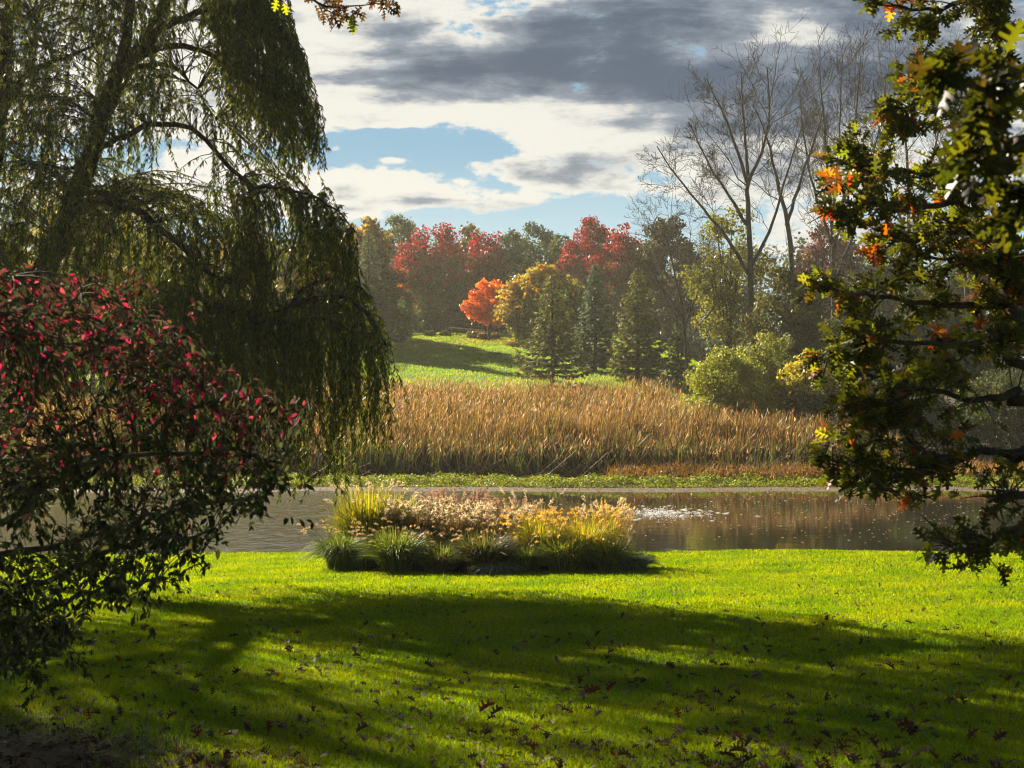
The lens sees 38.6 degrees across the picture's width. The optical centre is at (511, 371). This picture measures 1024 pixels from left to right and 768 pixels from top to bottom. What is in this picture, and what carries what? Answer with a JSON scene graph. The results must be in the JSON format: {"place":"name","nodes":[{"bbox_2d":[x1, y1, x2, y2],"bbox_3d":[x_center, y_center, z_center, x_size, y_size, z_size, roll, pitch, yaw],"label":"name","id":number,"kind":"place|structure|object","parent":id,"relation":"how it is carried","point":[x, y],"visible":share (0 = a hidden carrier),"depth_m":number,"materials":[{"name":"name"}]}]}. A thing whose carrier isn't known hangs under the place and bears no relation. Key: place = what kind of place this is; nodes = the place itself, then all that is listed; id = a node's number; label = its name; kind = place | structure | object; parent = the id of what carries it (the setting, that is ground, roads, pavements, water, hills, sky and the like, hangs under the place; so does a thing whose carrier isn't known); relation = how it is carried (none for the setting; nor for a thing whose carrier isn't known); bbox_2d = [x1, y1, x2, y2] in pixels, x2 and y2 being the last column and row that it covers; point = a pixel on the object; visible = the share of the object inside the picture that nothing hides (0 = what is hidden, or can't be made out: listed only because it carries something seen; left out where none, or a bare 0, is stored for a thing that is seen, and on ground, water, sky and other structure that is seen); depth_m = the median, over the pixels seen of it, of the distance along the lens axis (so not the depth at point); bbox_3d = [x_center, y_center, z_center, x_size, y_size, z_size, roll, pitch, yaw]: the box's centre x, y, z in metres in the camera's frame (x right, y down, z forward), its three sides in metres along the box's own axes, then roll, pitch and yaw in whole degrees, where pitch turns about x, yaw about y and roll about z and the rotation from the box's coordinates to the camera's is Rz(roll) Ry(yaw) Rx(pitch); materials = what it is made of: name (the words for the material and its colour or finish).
{"place":"outdoors","nodes":[
{"label":"outdoors","id":0,"kind":"place"},
{"bbox_2d":[0,332,1023,767],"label":"ground","id":1,"kind":"structure","parent":0,"point":[6,731],"depth_m":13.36,"materials":[{"name":"plant"}]},
{"bbox_2d":[73,744,85,757],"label":"fallen leaf","id":2,"kind":"object","parent":1,"relation":"on","point":[79,750],"visible":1,"depth_m":8.93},
{"bbox_2d":[0,716,192,767],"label":"mulch","id":3,"kind":"object","parent":1,"relation":"on","point":[15,757],"visible":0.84,"depth_m":9.26,"materials":[{"name":"brown plant"}]},
{"bbox_2d":[0,182,199,390],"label":"tree","id":4,"kind":"object","parent":1,"relation":"on","point":[111,275],"visible":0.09,"depth_m":95.70,"materials":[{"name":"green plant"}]},
{"bbox_2d":[0,251,324,712],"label":"spindle bush","id":5,"kind":"object","parent":1,"relation":"on","point":[33,357],"visible":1,"depth_m":7.23,"materials":[{"name":"red plant"}]},
{"bbox_2d":[189,752,206,767],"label":"fallen leaf","id":6,"kind":"object","parent":1,"relation":"on","point":[198,758],"visible":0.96,"depth_m":8.61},
{"bbox_2d":[0,0,409,514],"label":"weeping willow","id":7,"kind":"object","parent":1,"relation":"on","point":[243,32],"visible":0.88,"depth_m":25.34,"materials":[{"name":"green plant"}]},
{"bbox_2d":[176,235,274,340],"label":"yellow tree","id":8,"kind":"object","parent":1,"relation":"on","point":[221,253],"visible":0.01,"depth_m":136.41,"materials":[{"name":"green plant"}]},
{"bbox_2d":[217,237,309,364],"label":"tree","id":9,"kind":"object","parent":1,"relation":"on","point":[281,284],"visible":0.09,"depth_m":115.05,"materials":[{"name":"green plant"}]},
{"bbox_2d":[292,256,360,342],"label":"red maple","id":10,"kind":"object","parent":1,"relation":"on","point":[320,286],"visible":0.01,"depth_m":135.59,"materials":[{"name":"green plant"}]},
{"bbox_2d":[271,0,401,34],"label":"oak branch","id":11,"kind":"object","parent":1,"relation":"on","point":[383,4],"visible":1,"depth_m":8.99,"materials":[{"name":"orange plant"}]},
{"bbox_2d":[314,477,408,543],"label":"tall grass","id":12,"kind":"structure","parent":1,"relation":"on","point":[364,516],"depth_m":29.87,"materials":[{"name":"plant"}]},
{"bbox_2d":[356,720,367,732],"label":"fallen leaf","id":13,"kind":"object","parent":1,"relation":"on","point":[359,728],"visible":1,"depth_m":9.67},
{"bbox_2d":[340,216,401,324],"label":"golden tree","id":14,"kind":"object","parent":1,"relation":"on","point":[386,273],"visible":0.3,"depth_m":140.74,"materials":[{"name":"yellow plant"}]},
{"bbox_2d":[345,230,398,352],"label":"spruce","id":15,"kind":"object","parent":1,"relation":"on","point":[369,278],"visible":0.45,"depth_m":128.78,"materials":[{"name":"green plant"}]},
{"bbox_2d":[360,481,428,533],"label":"tall grass","id":16,"kind":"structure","parent":1,"relation":"on","point":[412,497],"depth_m":30.30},
{"bbox_2d":[376,267,416,340],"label":"maple","id":17,"kind":"object","parent":1,"relation":"on","point":[405,321],"visible":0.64,"depth_m":142.26,"materials":[{"name":"green plant"}]},
{"bbox_2d":[375,214,417,304],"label":"green tree","id":18,"kind":"object","parent":1,"relation":"on","point":[404,229],"visible":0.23,"depth_m":182.17,"materials":[{"name":"green plant"}]},
{"bbox_2d":[423,330,435,335],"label":"shrub","id":19,"kind":"object","parent":1,"relation":"on","point":[430,333],"visible":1,"depth_m":149.83,"materials":[{"name":"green plant"}]},
{"bbox_2d":[391,222,478,332],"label":"red maple","id":20,"kind":"object","parent":1,"relation":"on","point":[427,275],"visible":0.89,"depth_m":163.70,"materials":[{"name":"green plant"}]},
{"bbox_2d":[0,368,904,478],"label":"cattails","id":21,"kind":"object","parent":1,"relation":"on","point":[521,433],"visible":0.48,"depth_m":67.73,"materials":[{"name":"plant"}]},
{"bbox_2d":[356,566,552,573],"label":"bed soil","id":22,"kind":"structure","parent":1,"relation":"on","point":[457,569],"depth_m":27.95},
{"bbox_2d":[296,515,391,569],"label":"fountain grass","id":23,"kind":"object","parent":22,"relation":"on","point":[334,549],"depth_m":28.43,"materials":[{"name":"plant"}]},
{"bbox_2d":[334,526,399,567],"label":"fountain grass","id":24,"kind":"object","parent":22,"relation":"on","point":[369,563],"depth_m":28.62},
{"bbox_2d":[348,525,440,572],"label":"fountain grass","id":25,"kind":"object","parent":22,"relation":"on","point":[391,553],"depth_m":27.64,"materials":[{"name":"plant"}]},
{"bbox_2d":[388,522,449,566],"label":"fountain grass","id":26,"kind":"object","parent":22,"relation":"on","point":[417,563],"depth_m":28.51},
{"bbox_2d":[379,493,459,540],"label":"plume grass","id":27,"kind":"object","parent":22,"relation":"on","point":[416,520],"depth_m":29.52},
{"bbox_2d":[402,528,481,571],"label":"fountain grass","id":28,"kind":"object","parent":22,"relation":"on","point":[437,562],"depth_m":27.62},
{"bbox_2d":[412,499,496,543],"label":"plume grass","id":29,"kind":"object","parent":22,"relation":"on","point":[478,507],"depth_m":29.29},
{"bbox_2d":[434,519,492,565],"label":"fountain grass","id":30,"kind":"object","parent":22,"relation":"on","point":[461,563],"depth_m":28.55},
{"bbox_2d":[438,524,528,572],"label":"fountain grass","id":31,"kind":"object","parent":22,"relation":"on","point":[484,549],"depth_m":27.43,"materials":[{"name":"plant"}]},
{"bbox_2d":[446,500,535,539],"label":"plume grass","id":32,"kind":"object","parent":22,"relation":"on","point":[497,526],"depth_m":29.24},
{"bbox_2d":[465,560,529,575],"bbox_3d":[-0.271,3.631,27.091,1.387,0.275,1.360,0,0,0],"label":"blue sedge","id":33,"kind":"object","parent":22,"relation":"on","point":[493,568],"visible":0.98,"depth_m":26.90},
{"bbox_2d":[479,517,529,550],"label":"fountain grass","id":34,"kind":"object","parent":22,"relation":"on","point":[513,533],"depth_m":28.37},
{"bbox_2d":[485,528,563,571],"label":"fountain grass","id":35,"kind":"object","parent":22,"relation":"on","point":[531,563],"depth_m":27.61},
{"bbox_2d":[499,487,567,533],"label":"reed grass","id":36,"kind":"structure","parent":22,"relation":"on","point":[534,516],"depth_m":30.19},
{"bbox_2d":[499,505,585,565],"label":"fountain grass","id":37,"kind":"object","parent":22,"relation":"on","point":[530,530],"depth_m":28.30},
{"bbox_2d":[525,525,606,571],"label":"fountain grass","id":38,"kind":"object","parent":22,"relation":"on","point":[558,560],"depth_m":27.59,"materials":[{"name":"plant"}]},
{"bbox_2d":[536,506,634,570],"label":"fountain grass","id":39,"kind":"object","parent":22,"relation":"on","point":[583,528],"depth_m":28.14,"materials":[{"name":"plant"}]},
{"bbox_2d":[577,495,636,548],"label":"plume grass","id":40,"kind":"object","parent":22,"relation":"on","point":[605,511],"depth_m":29.67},
{"bbox_2d":[572,525,644,571],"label":"fountain grass","id":41,"kind":"object","parent":22,"relation":"on","point":[616,553],"depth_m":27.71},
{"bbox_2d":[580,554,646,572],"bbox_3d":[1.972,3.645,28.205,1.445,0.411,1.448,0,0,0],"label":"blue sedge","id":42,"kind":"object","parent":22,"relation":"on","point":[623,566],"visible":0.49,"depth_m":27.88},
{"bbox_2d":[592,499,635,548],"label":"reed grass","id":43,"kind":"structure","parent":22,"relation":"on","point":[627,506],"depth_m":30.18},
{"bbox_2d":[610,523,666,570],"bbox_3d":[2.342,3.408,28.496,1.404,0.950,1.522,0,0,0],"label":"blue sedge","id":44,"kind":"object","parent":22,"relation":"on","point":[647,557],"visible":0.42,"depth_m":28.29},
{"bbox_2d":[421,487,491,525],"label":"pink grass","id":45,"kind":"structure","parent":1,"relation":"on","point":[439,495],"depth_m":31.20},
{"bbox_2d":[451,221,486,304],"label":"brown tree","id":46,"kind":"object","parent":1,"relation":"on","point":[466,231],"visible":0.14,"depth_m":177.67,"materials":[{"name":"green plant"}]},
{"bbox_2d":[465,330,487,337],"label":"shrub","id":47,"kind":"object","parent":1,"relation":"on","point":[469,334],"visible":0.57,"depth_m":146.83,"materials":[{"name":"brown plant"}]},
{"bbox_2d":[459,278,506,340],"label":"orange maple","id":48,"kind":"object","parent":1,"relation":"on","point":[479,307],"visible":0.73,"depth_m":142.85,"materials":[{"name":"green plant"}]},
{"bbox_2d":[455,229,513,301],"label":"red maple","id":49,"kind":"object","parent":1,"relation":"on","point":[495,265],"visible":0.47,"depth_m":169.48,"materials":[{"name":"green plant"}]},
{"bbox_2d":[478,699,495,711],"bbox_3d":[-0.195,2.454,10.714,0.074,0.150,0.101,51,2,-39],"label":"fallen leaf","id":50,"kind":"object","parent":1,"relation":"on","point":[484,706],"visible":1,"depth_m":10.73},
{"bbox_2d":[475,332,500,338],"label":"shrub","id":51,"kind":"object","parent":1,"relation":"on","point":[482,335],"visible":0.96,"depth_m":145.54,"materials":[{"name":"brown plant"}]},
{"bbox_2d":[391,336,630,347],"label":"fallen maple leaves","id":52,"kind":"object","parent":1,"relation":"on","point":[481,341],"visible":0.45,"depth_m":142.62,"materials":[{"name":"orange plant"}]},
{"bbox_2d":[0,561,1023,767],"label":"leaf litter","id":53,"kind":"object","parent":1,"relation":"on","point":[413,708],"visible":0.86,"depth_m":10.12,"materials":[{"name":"plant"}]},
{"bbox_2d":[0,471,1023,487],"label":"groundcover","id":54,"kind":"object","parent":1,"relation":"on","point":[969,481],"visible":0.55,"depth_m":59.92,"materials":[{"name":"green plant"}]},
{"bbox_2d":[490,228,535,282],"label":"green tree","id":55,"kind":"object","parent":1,"relation":"on","point":[515,255],"visible":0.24,"depth_m":174.70,"materials":[{"name":"green plant"}]},
{"bbox_2d":[481,497,546,533],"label":"pink grass","id":56,"kind":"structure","parent":1,"relation":"on","point":[503,501],"depth_m":31.18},
{"bbox_2d":[28,231,1023,378],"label":"woods","id":57,"kind":"object","parent":1,"relation":"on","point":[698,348],"visible":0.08,"depth_m":170.28,"materials":[{"name":"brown plant"}]},
{"bbox_2d":[504,221,561,297],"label":"green tree","id":58,"kind":"object","parent":1,"relation":"on","point":[545,238],"visible":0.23,"depth_m":180.71,"materials":[{"name":"green plant"}]},
{"bbox_2d":[48,484,1023,491],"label":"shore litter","id":59,"kind":"object","parent":1,"relation":"on","point":[610,487],"visible":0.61,"depth_m":58.10,"materials":[{"name":"brown plant"}]},
{"bbox_2d":[490,262,586,348],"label":"golden maple","id":60,"kind":"object","parent":1,"relation":"on","point":[519,306],"visible":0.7,"depth_m":131.75,"materials":[{"name":"yellow plant"}]},
{"bbox_2d":[512,274,591,384],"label":"spruce","id":61,"kind":"object","parent":1,"relation":"on","point":[546,346],"visible":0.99,"depth_m":103.65,"materials":[{"name":"green plant"}]},
{"bbox_2d":[555,757,565,767],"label":"fallen leaf","id":62,"kind":"object","parent":1,"relation":"on","point":[559,763],"visible":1,"depth_m":8.48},
{"bbox_2d":[545,233,586,312],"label":"green tree","id":63,"kind":"object","parent":1,"relation":"on","point":[556,252],"visible":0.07,"depth_m":175.16,"materials":[{"name":"green plant"}]},
{"bbox_2d":[557,214,616,318],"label":"red maple","id":64,"kind":"object","parent":1,"relation":"on","point":[570,264],"visible":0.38,"depth_m":165.85,"materials":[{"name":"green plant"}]},
{"bbox_2d":[584,684,600,694],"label":"fallen leaf","id":65,"kind":"object","parent":1,"relation":"on","point":[593,689],"visible":0.82,"depth_m":11.79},
{"bbox_2d":[571,263,620,370],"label":"spruce","id":66,"kind":"object","parent":1,"relation":"on","point":[601,353],"visible":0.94,"depth_m":113.60,"materials":[{"name":"green plant"}]},
{"bbox_2d":[581,222,659,331],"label":"red maple","id":67,"kind":"object","parent":1,"relation":"on","point":[616,285],"visible":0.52,"depth_m":159.79,"materials":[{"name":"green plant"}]},
{"bbox_2d":[617,747,630,755],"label":"fallen leaf","id":68,"kind":"object","parent":1,"relation":"on","point":[622,752],"visible":1,"depth_m":8.84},
{"bbox_2d":[603,268,669,378],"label":"spruce","id":69,"kind":"object","parent":1,"relation":"on","point":[646,365],"visible":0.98,"depth_m":107.48,"materials":[{"name":"green plant"}]},
{"bbox_2d":[634,215,702,342],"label":"dark tree","id":70,"kind":"object","parent":1,"relation":"on","point":[670,313],"visible":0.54,"depth_m":150.98,"materials":[{"name":"green plant"}]},
{"bbox_2d":[655,322,695,389],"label":"spruce","id":71,"kind":"object","parent":1,"relation":"on","point":[679,369],"visible":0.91,"depth_m":102.74,"materials":[{"name":"green plant"}]},
{"bbox_2d":[619,176,755,394],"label":"bare sapling","id":72,"kind":"object","parent":1,"relation":"on","point":[646,267],"visible":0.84,"depth_m":97.71,"materials":[{"name":"brown plant"}]},
{"bbox_2d":[676,204,775,376],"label":"yellow green tree","id":73,"kind":"object","parent":1,"relation":"on","point":[719,326],"visible":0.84,"depth_m":97.68,"materials":[{"name":"green plant"}]},
{"bbox_2d":[671,344,781,425],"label":"shrub","id":74,"kind":"object","parent":1,"relation":"on","point":[709,381],"visible":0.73,"depth_m":76.02,"materials":[{"name":"green plant"}]},
{"bbox_2d":[718,748,735,757],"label":"fallen leaf","id":75,"kind":"object","parent":1,"relation":"on","point":[729,753],"visible":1,"depth_m":8.85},
{"bbox_2d":[635,9,841,345],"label":"bare tree","id":76,"kind":"object","parent":1,"relation":"on","point":[748,176],"visible":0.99,"depth_m":94.98,"materials":[{"name":"grey plant"}]},
{"bbox_2d":[731,740,747,752],"bbox_3d":[1.385,2.303,9.012,0.118,0.085,0.068,0,0,-19],"label":"fallen leaf","id":77,"kind":"object","parent":1,"relation":"on","point":[738,748],"visible":0.89,"depth_m":8.99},
{"bbox_2d":[742,752,759,762],"bbox_3d":[1.427,2.308,8.721,0.116,0.060,0.078,-4,5,7],"label":"fallen leaf","id":78,"kind":"object","parent":1,"relation":"on","point":[751,756],"visible":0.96,"depth_m":8.73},
{"bbox_2d":[755,760,767,767],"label":"fallen leaf","id":79,"kind":"object","parent":1,"relation":"on","point":[758,765],"visible":0.87,"depth_m":8.40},
{"bbox_2d":[726,329,815,424],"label":"shrub","id":80,"kind":"object","parent":1,"relation":"on","point":[771,367],"visible":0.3,"depth_m":79.04,"materials":[{"name":"green plant"}]},
{"bbox_2d":[706,64,837,417],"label":"bare tree","id":81,"kind":"object","parent":1,"relation":"on","point":[787,216],"visible":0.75,"depth_m":98.95,"materials":[{"name":"grey plant"}]},
{"bbox_2d":[734,264,831,426],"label":"olive tree","id":82,"kind":"object","parent":1,"relation":"on","point":[808,319],"visible":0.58,"depth_m":90.08,"materials":[{"name":"green plant"}]},
{"bbox_2d":[773,347,840,425],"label":"shrub","id":83,"kind":"object","parent":1,"relation":"on","point":[808,403],"visible":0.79,"depth_m":74.48,"materials":[{"name":"green plant"}]},
{"bbox_2d":[600,456,1023,481],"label":"sedge","id":84,"kind":"object","parent":1,"relation":"on","point":[772,471],"visible":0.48,"depth_m":62.10,"materials":[{"name":"plant"}]},
{"bbox_2d":[753,204,876,386],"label":"bare sapling","id":85,"kind":"object","parent":1,"relation":"on","point":[856,271],"visible":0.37,"depth_m":96.84,"materials":[{"name":"brown plant"}]},
{"bbox_2d":[794,221,865,335],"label":"red tree","id":86,"kind":"object","parent":1,"relation":"on","point":[822,258],"visible":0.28,"depth_m":138.80,"materials":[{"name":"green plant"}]},
{"bbox_2d":[771,18,907,320],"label":"bare tree","id":87,"kind":"object","parent":1,"relation":"on","point":[832,241],"visible":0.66,"depth_m":104.75,"materials":[{"name":"grey plant"}]},
{"bbox_2d":[800,372,884,432],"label":"shrub","id":88,"kind":"object","parent":1,"relation":"on","point":[833,413],"visible":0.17,"depth_m":78.96,"materials":[{"name":"green plant"}]},
{"bbox_2d":[817,277,897,391],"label":"olive tree","id":89,"kind":"object","parent":1,"relation":"on","point":[833,325],"visible":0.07,"depth_m":93.41,"materials":[{"name":"green plant"}]},
{"bbox_2d":[868,734,878,746],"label":"fallen leaf","id":90,"kind":"object","parent":1,"relation":"on","point":[872,739],"visible":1,"depth_m":9.47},
{"bbox_2d":[881,750,895,758],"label":"fallen leaf","id":91,"kind":"object","parent":1,"relation":"on","point":[886,755],"visible":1,"depth_m":8.98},
{"bbox_2d":[862,239,932,344],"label":"green tree","id":92,"kind":"object","parent":1,"relation":"on","point":[884,307],"visible":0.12,"depth_m":135.69,"materials":[{"name":"green plant"}]},
{"bbox_2d":[896,717,914,729],"bbox_3d":[2.693,2.426,10.037,0.130,0.091,0.076,0,0,23],"label":"fallen leaf","id":93,"kind":"object","parent":1,"relation":"on","point":[901,723],"visible":1,"depth_m":10.07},
{"bbox_2d":[819,10,992,309],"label":"bare tree","id":94,"kind":"object","parent":1,"relation":"on","point":[906,150],"visible":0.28,"depth_m":111.88,"materials":[{"name":"grey plant"}]},
{"bbox_2d":[790,0,1023,586],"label":"oak","id":95,"kind":"object","parent":1,"relation":"on","point":[996,87],"visible":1,"depth_m":8.55,"materials":[{"name":"green plant"}]},
{"bbox_2d":[868,385,961,446],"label":"shrub","id":96,"kind":"object","parent":1,"relation":"on","point":[932,417],"visible":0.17,"depth_m":77.63,"materials":[{"name":"green plant"}]},
{"bbox_2d":[909,720,921,735],"bbox_3d":[2.747,2.432,9.974,0.080,0.090,0.120,29,26,34],"label":"fallen leaf","id":97,"kind":"object","parent":1,"relation":"on","point":[914,728],"visible":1,"depth_m":9.97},
{"bbox_2d":[875,287,956,400],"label":"grey green tree","id":98,"kind":"object","parent":1,"relation":"on","point":[923,330],"visible":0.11,"depth_m":88.80,"materials":[{"name":"green plant"}]},
{"bbox_2d":[912,747,926,757],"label":"fallen leaf","id":99,"kind":"object","parent":1,"relation":"on","point":[919,751],"visible":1,"depth_m":9.05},
{"bbox_2d":[909,68,1023,338],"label":"bare tree","id":100,"kind":"object","parent":1,"relation":"on","point":[966,289],"visible":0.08,"depth_m":117.81,"materials":[{"name":"grey plant"}]},
{"bbox_2d":[930,248,1005,373],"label":"green tree","id":101,"kind":"object","parent":1,"relation":"on","point":[958,291],"visible":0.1,"depth_m":128.57,"materials":[{"name":"green plant"}]},
{"bbox_2d":[933,369,1023,457],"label":"shrub","id":102,"kind":"object","parent":1,"relation":"on","point":[1011,417],"visible":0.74,"depth_m":74.93,"materials":[{"name":"green plant"}]},
{"bbox_2d":[940,285,1023,445],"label":"grey green tree","id":103,"kind":"object","parent":1,"relation":"on","point":[978,368],"visible":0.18,"depth_m":87.15,"materials":[{"name":"green plant"}]},
{"bbox_2d":[992,729,1006,741],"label":"fallen leaf","id":104,"kind":"object","parent":1,"relation":"on","point":[1000,735],"visible":1,"depth_m":9.82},
{"bbox_2d":[0,490,1023,554],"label":"pond water","id":105,"kind":"structure","parent":0,"point":[846,529],"depth_m":46.55,"materials":[{"name":"black liquid"}]},
{"bbox_2d":[593,505,728,521],"bbox_3d":[5.359,4.624,48.516,5.484,0.186,5.647,0,0,0],"label":"water splash","id":106,"kind":"object","parent":105,"relation":"on","point":[650,513],"visible":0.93,"depth_m":48.45,"materials":[{"name":"white"}]},
{"bbox_2d":[438,493,1017,542],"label":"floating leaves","id":107,"kind":"object","parent":105,"relation":"on","point":[778,513],"visible":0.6,"depth_m":49.48,"materials":[{"name":"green plant"}]},
{"bbox_2d":[0,0,1023,357],"label":"sky","id":108,"kind":"structure","parent":0,"point":[493,115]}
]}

